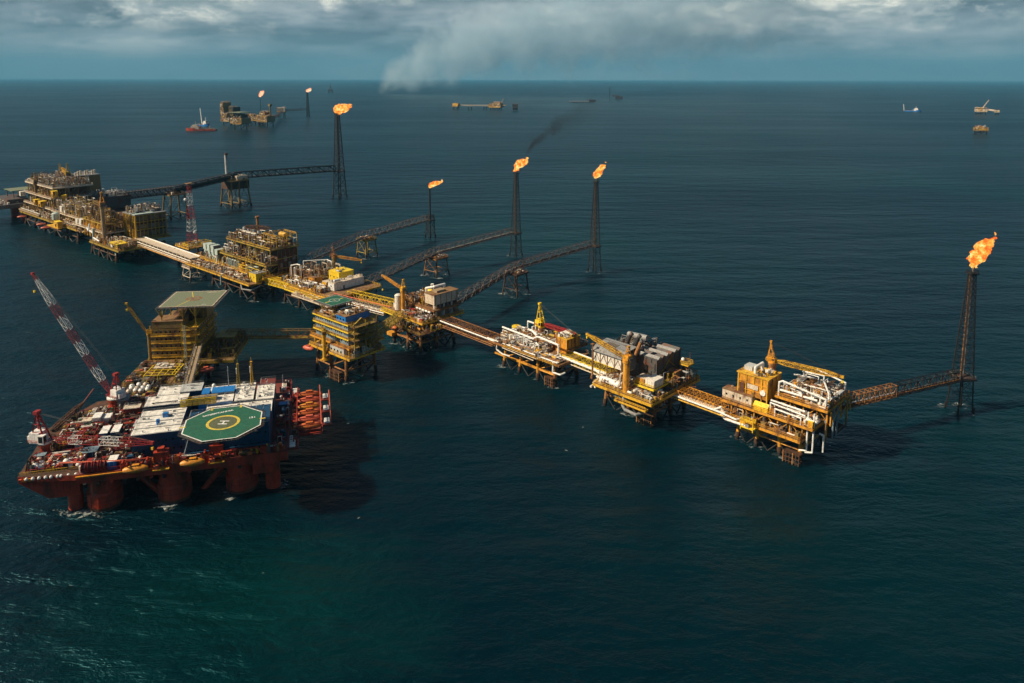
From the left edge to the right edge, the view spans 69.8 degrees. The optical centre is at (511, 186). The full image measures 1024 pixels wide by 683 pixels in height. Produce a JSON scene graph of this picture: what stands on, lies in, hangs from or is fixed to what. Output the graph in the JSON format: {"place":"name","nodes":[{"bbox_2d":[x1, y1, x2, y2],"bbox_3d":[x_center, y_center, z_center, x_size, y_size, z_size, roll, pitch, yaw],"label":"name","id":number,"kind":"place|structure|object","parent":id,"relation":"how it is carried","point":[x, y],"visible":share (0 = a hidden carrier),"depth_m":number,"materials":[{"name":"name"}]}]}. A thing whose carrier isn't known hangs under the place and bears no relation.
{"place":"outdoors","nodes":[
{"label":"outdoors","id":0,"kind":"place"},
{"bbox_2d":[249,269,265,282],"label":"yellow house","id":1,"kind":"structure","parent":0,"point":[255,275],"depth_m":464.48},
{"bbox_2d":[0,79,1023,682],"bbox_3d":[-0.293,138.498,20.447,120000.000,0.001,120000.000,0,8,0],"label":"sea","id":2,"kind":"structure","parent":0,"point":[464,509],"depth_m":326.97,"materials":[{"name":"liquid"}]},
{"bbox_2d":[0,186,30,220],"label":"floating rig","id":3,"kind":"object","parent":2,"relation":"in","point":[13,202],"visible":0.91,"depth_m":722.49,"materials":[{"name":"metal"}]},
{"bbox_2d":[19,169,132,243],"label":"process platform","id":4,"kind":"structure","parent":2,"relation":"in","point":[81,190],"depth_m":681.67,"materials":[{"name":"yellow metal"}]},
{"bbox_2d":[28,172,39,208],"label":"platform crane","id":5,"kind":"object","parent":4,"relation":"on","point":[34,182],"visible":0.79,"depth_m":689.82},
{"bbox_2d":[72,202,170,262],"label":"process platform","id":6,"kind":"structure","parent":2,"relation":"in","point":[138,221],"depth_m":582.87,"materials":[{"name":"metal"}]},
{"bbox_2d":[92,192,106,240],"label":"platform crane","id":7,"kind":"object","parent":6,"relation":"on","point":[101,205],"visible":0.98,"depth_m":572.87,"materials":[{"name":"brown metal"}]},
{"bbox_2d":[109,240,127,248],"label":"yellow hut","id":8,"kind":"object","parent":6,"relation":"on","point":[117,245],"visible":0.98,"depth_m":553.95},
{"bbox_2d":[17,379,330,511],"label":"floating accommodation rig","id":9,"kind":"object","parent":2,"relation":"on","point":[242,464],"visible":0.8,"depth_m":244.56,"materials":[{"name":"metal"}]},
{"bbox_2d":[50,389,93,430],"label":"crane boom","id":10,"kind":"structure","parent":9,"relation":"on","point":[73,409],"depth_m":271.25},
{"bbox_2d":[68,427,88,447],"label":"spare boom section","id":11,"kind":"object","parent":9,"relation":"on","point":[78,432],"visible":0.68,"depth_m":256.79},
{"bbox_2d":[31,272,126,409],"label":"lattice crane","id":12,"kind":"object","parent":9,"relation":"on","point":[116,392],"visible":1,"depth_m":285.93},
{"bbox_2d":[27,409,153,452],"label":"lattice crane","id":13,"kind":"object","parent":9,"relation":"on","point":[38,435],"visible":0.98,"depth_m":244.86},
{"bbox_2d":[81,446,99,457],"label":"container","id":14,"kind":"object","parent":9,"relation":"on","point":[91,451],"visible":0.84,"depth_m":246.53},
{"bbox_2d":[92,412,103,423],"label":"container","id":15,"kind":"object","parent":9,"relation":"on","point":[97,416],"visible":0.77,"depth_m":267.55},
{"bbox_2d":[99,425,111,441],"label":"container","id":16,"kind":"object","parent":9,"relation":"on","point":[103,432],"visible":0.56,"depth_m":256.64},
{"bbox_2d":[102,413,112,424],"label":"container","id":17,"kind":"object","parent":9,"relation":"on","point":[106,417],"visible":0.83,"depth_m":268.61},
{"bbox_2d":[107,454,119,469],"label":"container","id":18,"kind":"object","parent":9,"relation":"on","point":[110,464],"visible":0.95,"depth_m":238.38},
{"bbox_2d":[110,424,122,438],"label":"container","id":19,"kind":"object","parent":9,"relation":"on","point":[118,428],"visible":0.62,"depth_m":258.12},
{"bbox_2d":[117,393,130,409],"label":"deckhouse","id":20,"kind":"object","parent":9,"relation":"on","point":[126,400],"visible":0.62,"depth_m":281.56,"materials":[{"name":"metal"}]},
{"bbox_2d":[123,402,141,417],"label":"deckhouse","id":21,"kind":"object","parent":9,"relation":"on","point":[132,408],"visible":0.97,"depth_m":273.71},
{"bbox_2d":[122,463,148,472],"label":"lifeboat","id":22,"kind":"object","parent":9,"relation":"hanging from","point":[136,468],"visible":1,"depth_m":236.83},
{"bbox_2d":[125,373,166,394],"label":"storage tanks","id":23,"kind":"object","parent":9,"relation":"on","point":[152,382],"visible":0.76,"depth_m":307.67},
{"bbox_2d":[131,422,185,456],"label":"accommodation block","id":24,"kind":"structure","parent":9,"relation":"on","point":[169,438],"depth_m":246.90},
{"bbox_2d":[134,417,182,429],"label":"accommodation block","id":25,"kind":"structure","parent":9,"relation":"on","point":[149,424],"depth_m":251.90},
{"bbox_2d":[137,411,184,423],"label":"accommodation block","id":26,"kind":"structure","parent":9,"relation":"on","point":[179,415],"depth_m":256.84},
{"bbox_2d":[140,405,186,420],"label":"accommodation block","id":27,"kind":"structure","parent":9,"relation":"on","point":[145,413],"depth_m":261.65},
{"bbox_2d":[144,391,189,417],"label":"accommodation block","id":28,"kind":"structure","parent":9,"relation":"on","point":[149,405],"depth_m":269.39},
{"bbox_2d":[157,383,181,395],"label":"accommodation block","id":29,"kind":"structure","parent":9,"relation":"on","point":[170,390],"depth_m":279.02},
{"bbox_2d":[180,380,203,411],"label":"accommodation block","id":30,"kind":"structure","parent":9,"relation":"on","point":[193,389],"depth_m":278.77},
{"bbox_2d":[180,457,204,466],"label":"lifeboat","id":31,"kind":"object","parent":9,"relation":"hanging from","point":[192,461],"visible":1,"depth_m":240.98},
{"bbox_2d":[198,392,234,411],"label":"accommodation block","id":32,"kind":"structure","parent":9,"relation":"on","point":[224,398],"depth_m":269.31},
{"bbox_2d":[180,394,216,406],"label":"handrail walkway","id":33,"kind":"structure","parent":32,"relation":"on","point":[189,402],"depth_m":266.56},
{"bbox_2d":[211,386,223,394],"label":"roof box","id":34,"kind":"object","parent":9,"relation":"on","point":[218,390],"visible":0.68,"depth_m":275.59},
{"bbox_2d":[185,402,271,456],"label":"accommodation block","id":35,"kind":"structure","parent":9,"relation":"on","point":[263,433],"depth_m":249.52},
{"bbox_2d":[223,385,235,402],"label":"roof box","id":36,"kind":"object","parent":9,"relation":"on","point":[231,389],"visible":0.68,"depth_m":276.49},
{"bbox_2d":[205,380,255,394],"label":"accommodation block","id":37,"kind":"structure","parent":9,"relation":"on","point":[246,384],"depth_m":284.14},
{"bbox_2d":[206,398,272,424],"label":"accommodation block","id":38,"kind":"structure","parent":9,"relation":"on","point":[252,403],"depth_m":269.04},
{"bbox_2d":[234,384,255,402],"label":"accommodation block","id":39,"kind":"structure","parent":9,"relation":"on","point":[247,394],"depth_m":275.14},
{"bbox_2d":[256,382,275,417],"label":"accommodation block","id":40,"kind":"structure","parent":9,"relation":"on","point":[266,392],"depth_m":278.11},
{"bbox_2d":[260,376,275,397],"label":"deckhouse","id":41,"kind":"object","parent":9,"relation":"on","point":[267,380],"visible":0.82,"depth_m":291.73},
{"bbox_2d":[297,401,319,409],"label":"lifeboat","id":42,"kind":"object","parent":9,"relation":"hanging from","point":[308,406],"visible":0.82,"depth_m":281.54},
{"bbox_2d":[298,407,319,415],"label":"lifeboat","id":43,"kind":"object","parent":9,"relation":"hanging from","point":[307,413],"visible":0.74,"depth_m":276.31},
{"bbox_2d":[298,395,319,403],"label":"lifeboat","id":44,"kind":"object","parent":9,"relation":"hanging from","point":[308,400],"visible":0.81,"depth_m":286.94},
{"bbox_2d":[298,421,320,429],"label":"lifeboat","id":45,"kind":"object","parent":9,"relation":"hanging from","point":[307,427],"visible":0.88,"depth_m":265.61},
{"bbox_2d":[298,414,320,422],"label":"lifeboat","id":46,"kind":"object","parent":9,"relation":"hanging from","point":[309,419],"visible":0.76,"depth_m":270.93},
{"bbox_2d":[299,390,319,397],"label":"lifeboat","id":47,"kind":"object","parent":9,"relation":"hanging from","point":[308,394],"visible":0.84,"depth_m":292.23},
{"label":"gangway landing","id":48,"kind":"object","parent":9,"relation":"on","visible":0},
{"bbox_2d":[183,344,201,383],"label":"gangway","id":49,"kind":"object","parent":48,"relation":"on","point":[192,366],"visible":0.86,"depth_m":308.06,"materials":[{"name":"metal"}]},
{"bbox_2d":[162,190,188,220],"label":"bridge support","id":50,"kind":"object","parent":2,"relation":"in","point":[177,193],"visible":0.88,"depth_m":734.73,"materials":[{"name":"metal"}]},
{"bbox_2d":[124,186,174,199],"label":"truss bridge","id":51,"kind":"structure","parent":50,"relation":"on","point":[153,193],"depth_m":721.85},
{"bbox_2d":[173,172,237,191],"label":"truss bridge","id":52,"kind":"structure","parent":50,"relation":"on","point":[208,182],"depth_m":768.00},
{"bbox_2d":[122,290,249,387],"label":"accommodation platform","id":53,"kind":"structure","parent":2,"relation":"in","point":[183,328],"depth_m":331.49,"materials":[{"name":"metal"}]},
{"bbox_2d":[125,302,152,359],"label":"platform crane","id":54,"kind":"object","parent":53,"relation":"on","point":[148,333],"visible":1,"depth_m":328.80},
{"bbox_2d":[199,366,213,372],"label":"lifeboat","id":55,"kind":"object","parent":53,"relation":"hanging from","point":[205,369],"visible":1,"depth_m":325.39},
{"bbox_2d":[175,239,211,264],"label":"tower platform","id":56,"kind":"structure","parent":2,"relation":"in","point":[194,244],"depth_m":553.84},
{"bbox_2d":[184,183,197,242],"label":"communications tower","id":57,"kind":"structure","parent":56,"relation":"on","point":[189,213],"depth_m":554.40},
{"bbox_2d":[182,263,206,282],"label":"bridge support","id":58,"kind":"object","parent":2,"relation":"in","point":[190,268],"visible":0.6,"depth_m":511.82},
{"bbox_2d":[134,236,199,263],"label":"truss bridge","id":59,"kind":"structure","parent":58,"relation":"on","point":[158,247],"depth_m":543.34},
{"bbox_2d":[186,122,216,130],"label":"supply ship","id":60,"kind":"object","parent":2,"relation":"on","point":[195,127],"visible":1,"depth_m":1946.95},
{"bbox_2d":[220,101,239,124],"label":"distant platform","id":61,"kind":"structure","parent":2,"relation":"in","point":[225,107],"depth_m":2176.99,"materials":[{"name":"metal"}]},
{"bbox_2d":[220,153,251,208],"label":"bridge support","id":62,"kind":"object","parent":2,"relation":"in","point":[239,181],"visible":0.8,"depth_m":798.96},
{"bbox_2d":[234,165,335,177],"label":"truss bridge","id":63,"kind":"structure","parent":62,"relation":"on","point":[285,171],"depth_m":835.75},
{"bbox_2d":[228,112,250,129],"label":"distant platform","id":64,"kind":"structure","parent":2,"relation":"in","point":[240,119],"depth_m":1995.81,"materials":[{"name":"metal"}]},
{"bbox_2d":[186,216,299,301],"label":"process platform","id":65,"kind":"structure","parent":2,"relation":"in","point":[269,254],"depth_m":481.39,"materials":[{"name":"metal"}]},
{"bbox_2d":[210,244,219,258],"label":"air intake box","id":66,"kind":"object","parent":65,"relation":"on","point":[215,246],"visible":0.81,"depth_m":510.11,"materials":[{"name":"metal"}]},
{"bbox_2d":[244,113,263,125],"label":"distant platform","id":67,"kind":"structure","parent":2,"relation":"in","point":[252,116],"depth_m":2171.99,"materials":[{"name":"metal"}]},
{"bbox_2d":[255,104,274,126],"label":"distant platform","id":68,"kind":"structure","parent":2,"relation":"in","point":[264,116],"depth_m":2103.47,"materials":[{"name":"metal"}]},
{"bbox_2d":[306,88,310,116],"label":"flare tower","id":69,"kind":"structure","parent":2,"relation":"in","point":[307,102],"depth_m":2672.21,"materials":[{"name":"metal"}]},
{"bbox_2d":[274,259,380,311],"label":"process platform","id":70,"kind":"structure","parent":2,"relation":"in","point":[299,282],"depth_m":448.98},
{"bbox_2d":[265,276,293,288],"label":"truss bridge","id":71,"kind":"structure","parent":70,"relation":"attached to","point":[274,284],"depth_m":460.25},
{"bbox_2d":[308,274,322,283],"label":"orange house","id":72,"kind":"structure","parent":70,"relation":"on","point":[317,278],"depth_m":453.97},
{"bbox_2d":[329,267,353,279],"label":"yellow house","id":73,"kind":"structure","parent":70,"relation":"on","point":[338,273],"depth_m":456.96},
{"bbox_2d":[329,247,361,268],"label":"platform crane","id":74,"kind":"object","parent":70,"relation":"on","point":[333,256],"visible":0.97,"depth_m":476.44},
{"bbox_2d":[328,274,363,290],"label":"white cabin","id":75,"kind":"object","parent":70,"relation":"on","point":[349,281],"visible":1,"depth_m":445.27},
{"bbox_2d":[330,293,390,315],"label":"truss bridge","id":76,"kind":"structure","parent":70,"relation":"on","point":[374,310],"depth_m":413.01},
{"bbox_2d":[347,289,394,305],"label":"truss bridge","id":77,"kind":"structure","parent":70,"relation":"attached to","point":[374,301],"depth_m":427.02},
{"bbox_2d":[332,103,350,197],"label":"flare tower","id":78,"kind":"structure","parent":2,"relation":"in","point":[339,109],"depth_m":862.20,"materials":[{"name":"metal"}]},
{"bbox_2d":[309,294,384,382],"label":"accommodation platform","id":79,"kind":"structure","parent":2,"relation":"in","point":[348,328],"depth_m":346.66,"materials":[{"name":"metal"}]},
{"bbox_2d":[226,328,315,338],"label":"truss bridge","id":80,"kind":"structure","parent":79,"relation":"on","point":[275,336],"depth_m":358.69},
{"bbox_2d":[365,311,403,342],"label":"truss bridge","id":81,"kind":"structure","parent":79,"relation":"on","point":[383,328],"depth_m":369.25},
{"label":"crane footing","id":82,"kind":"object","parent":79,"relation":"attached to","visible":0},
{"bbox_2d":[321,326,326,359],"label":"platform crane","id":83,"kind":"object","parent":82,"relation":"on","point":[323,332],"visible":1,"depth_m":344.98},
{"bbox_2d":[356,235,377,258],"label":"bridge support","id":84,"kind":"object","parent":2,"relation":"in","point":[367,248],"visible":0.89,"depth_m":578.75,"materials":[{"name":"metal"}]},
{"bbox_2d":[298,230,367,265],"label":"truss bridge","id":85,"kind":"structure","parent":84,"relation":"on","point":[324,254],"depth_m":531.58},
{"bbox_2d":[367,215,428,236],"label":"truss bridge","id":86,"kind":"structure","parent":84,"relation":"on","point":[401,227],"depth_m":611.39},
{"bbox_2d":[380,283,464,353],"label":"process platform","id":87,"kind":"structure","parent":2,"relation":"in","point":[427,309],"depth_m":392.08,"materials":[{"name":"yellow metal"}]},
{"bbox_2d":[381,274,406,311],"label":"platform crane","id":88,"kind":"object","parent":87,"relation":"on","point":[403,288],"visible":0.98,"depth_m":397.90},
{"bbox_2d":[394,293,400,310],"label":"storage tank","id":89,"kind":"object","parent":87,"relation":"on","point":[397,301],"visible":0.82,"depth_m":402.35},
{"bbox_2d":[438,316,500,346],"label":"truss bridge","id":90,"kind":"structure","parent":87,"relation":"on","point":[471,333],"depth_m":375.21,"materials":[{"name":"metal"}]},
{"bbox_2d":[425,180,442,237],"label":"flare tower","id":91,"kind":"structure","parent":2,"relation":"in","point":[430,186],"depth_m":648.26,"materials":[{"name":"metal"}]},
{"bbox_2d":[423,252,449,277],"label":"bridge support","id":92,"kind":"object","parent":2,"relation":"in","point":[437,257],"visible":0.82,"depth_m":525.44,"materials":[{"name":"metal"}]},
{"bbox_2d":[365,247,438,283],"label":"truss bridge","id":93,"kind":"structure","parent":92,"relation":"on","point":[396,271],"depth_m":487.96,"materials":[{"name":"metal"}]},
{"bbox_2d":[437,227,513,253],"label":"truss bridge","id":94,"kind":"structure","parent":92,"relation":"on","point":[470,243],"depth_m":552.88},
{"bbox_2d":[488,100,503,110],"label":"distant platform","id":95,"kind":"structure","parent":2,"relation":"in","point":[497,104],"depth_m":3203.54,"materials":[{"name":"metal"}]},
{"bbox_2d":[502,267,528,297],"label":"bridge support","id":96,"kind":"object","parent":2,"relation":"in","point":[518,272],"visible":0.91,"depth_m":478.38,"materials":[{"name":"metal"}]},
{"bbox_2d":[453,262,516,307],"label":"truss bridge","id":97,"kind":"structure","parent":96,"relation":"on","point":[483,287],"depth_m":445.71,"materials":[{"name":"metal"}]},
{"bbox_2d":[514,240,593,268],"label":"truss bridge","id":98,"kind":"structure","parent":96,"relation":"on","point":[561,254],"depth_m":506.23,"materials":[{"name":"metal"}]},
{"bbox_2d":[509,156,529,256],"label":"flare tower","id":99,"kind":"structure","parent":2,"relation":"in","point":[520,164],"depth_m":578.40,"materials":[{"name":"metal"}]},
{"bbox_2d":[487,320,588,387],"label":"process platform","id":100,"kind":"structure","parent":2,"relation":"in","point":[548,346],"depth_m":346.66,"materials":[{"name":"metal"}]},
{"bbox_2d":[534,302,575,335],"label":"platform crane","id":101,"kind":"object","parent":100,"relation":"on","point":[540,323],"visible":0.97,"depth_m":361.14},
{"bbox_2d":[559,351,620,375],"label":"truss bridge","id":102,"kind":"structure","parent":100,"relation":"on","point":[579,364],"depth_m":330.43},
{"bbox_2d":[587,162,605,272],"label":"flare tower","id":103,"kind":"structure","parent":2,"relation":"in","point":[597,173],"depth_m":532.15,"materials":[{"name":"metal"}]},
{"bbox_2d":[590,331,699,427],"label":"process platform","id":104,"kind":"structure","parent":2,"relation":"in","point":[662,359],"depth_m":308.01,"materials":[{"name":"metal"}]},
{"bbox_2d":[586,333,632,392],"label":"platform crane","id":105,"kind":"object","parent":104,"relation":"on","point":[627,359],"visible":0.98,"depth_m":299.21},
{"bbox_2d":[599,375,620,386],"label":"storage tank","id":106,"kind":"object","parent":104,"relation":"on","point":[612,383],"visible":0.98,"depth_m":304.62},
{"bbox_2d":[636,373,650,384],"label":"container","id":107,"kind":"object","parent":104,"relation":"on","point":[641,377],"visible":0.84,"depth_m":300.89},
{"bbox_2d":[645,374,662,388],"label":"container","id":108,"kind":"object","parent":104,"relation":"on","point":[654,380],"visible":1,"depth_m":297.61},
{"bbox_2d":[671,385,732,416],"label":"truss bridge","id":109,"kind":"structure","parent":104,"relation":"on","point":[696,401],"depth_m":294.46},
{"bbox_2d":[714,362,850,466],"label":"process platform","id":110,"kind":"structure","parent":2,"relation":"in","point":[795,403],"depth_m":275.69,"materials":[{"name":"metal"}]},
{"bbox_2d":[722,384,756,407],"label":"control cabin","id":111,"kind":"object","parent":110,"relation":"on","point":[730,391],"visible":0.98,"depth_m":283.72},
{"bbox_2d":[753,400,769,412],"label":"equipment hood","id":112,"kind":"object","parent":110,"relation":"on","point":[761,405],"visible":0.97,"depth_m":276.78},
{"bbox_2d":[765,340,843,384],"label":"platform crane","id":113,"kind":"object","parent":110,"relation":"on","point":[772,361],"visible":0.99,"depth_m":279.48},
{"bbox_2d":[839,383,897,409],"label":"truss bridge","id":114,"kind":"structure","parent":110,"relation":"attached to","point":[875,398],"depth_m":289.06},
{"bbox_2d":[944,234,996,414],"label":"flare tower","id":115,"kind":"structure","parent":2,"relation":"in","point":[981,251],"depth_m":307.32,"materials":[{"name":"metal"}]},
{"bbox_2d":[891,369,961,396],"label":"truss bridge","id":116,"kind":"structure","parent":115,"relation":"on","point":[929,385],"depth_m":301.32,"materials":[{"name":"metal"}]},
{"bbox_2d":[973,125,988,134],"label":"distant platform","id":117,"kind":"structure","parent":2,"relation":"on","point":[980,129],"depth_m":1882.98,"materials":[{"name":"metal"}]},
{"bbox_2d":[974,100,988,114],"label":"distant platform","id":118,"kind":"structure","parent":2,"relation":"in","point":[980,109],"depth_m":2930.19,"materials":[{"name":"metal"}]},
{"bbox_2d":[0,0,1023,80],"label":"sky","id":119,"kind":"structure","parent":0,"point":[727,40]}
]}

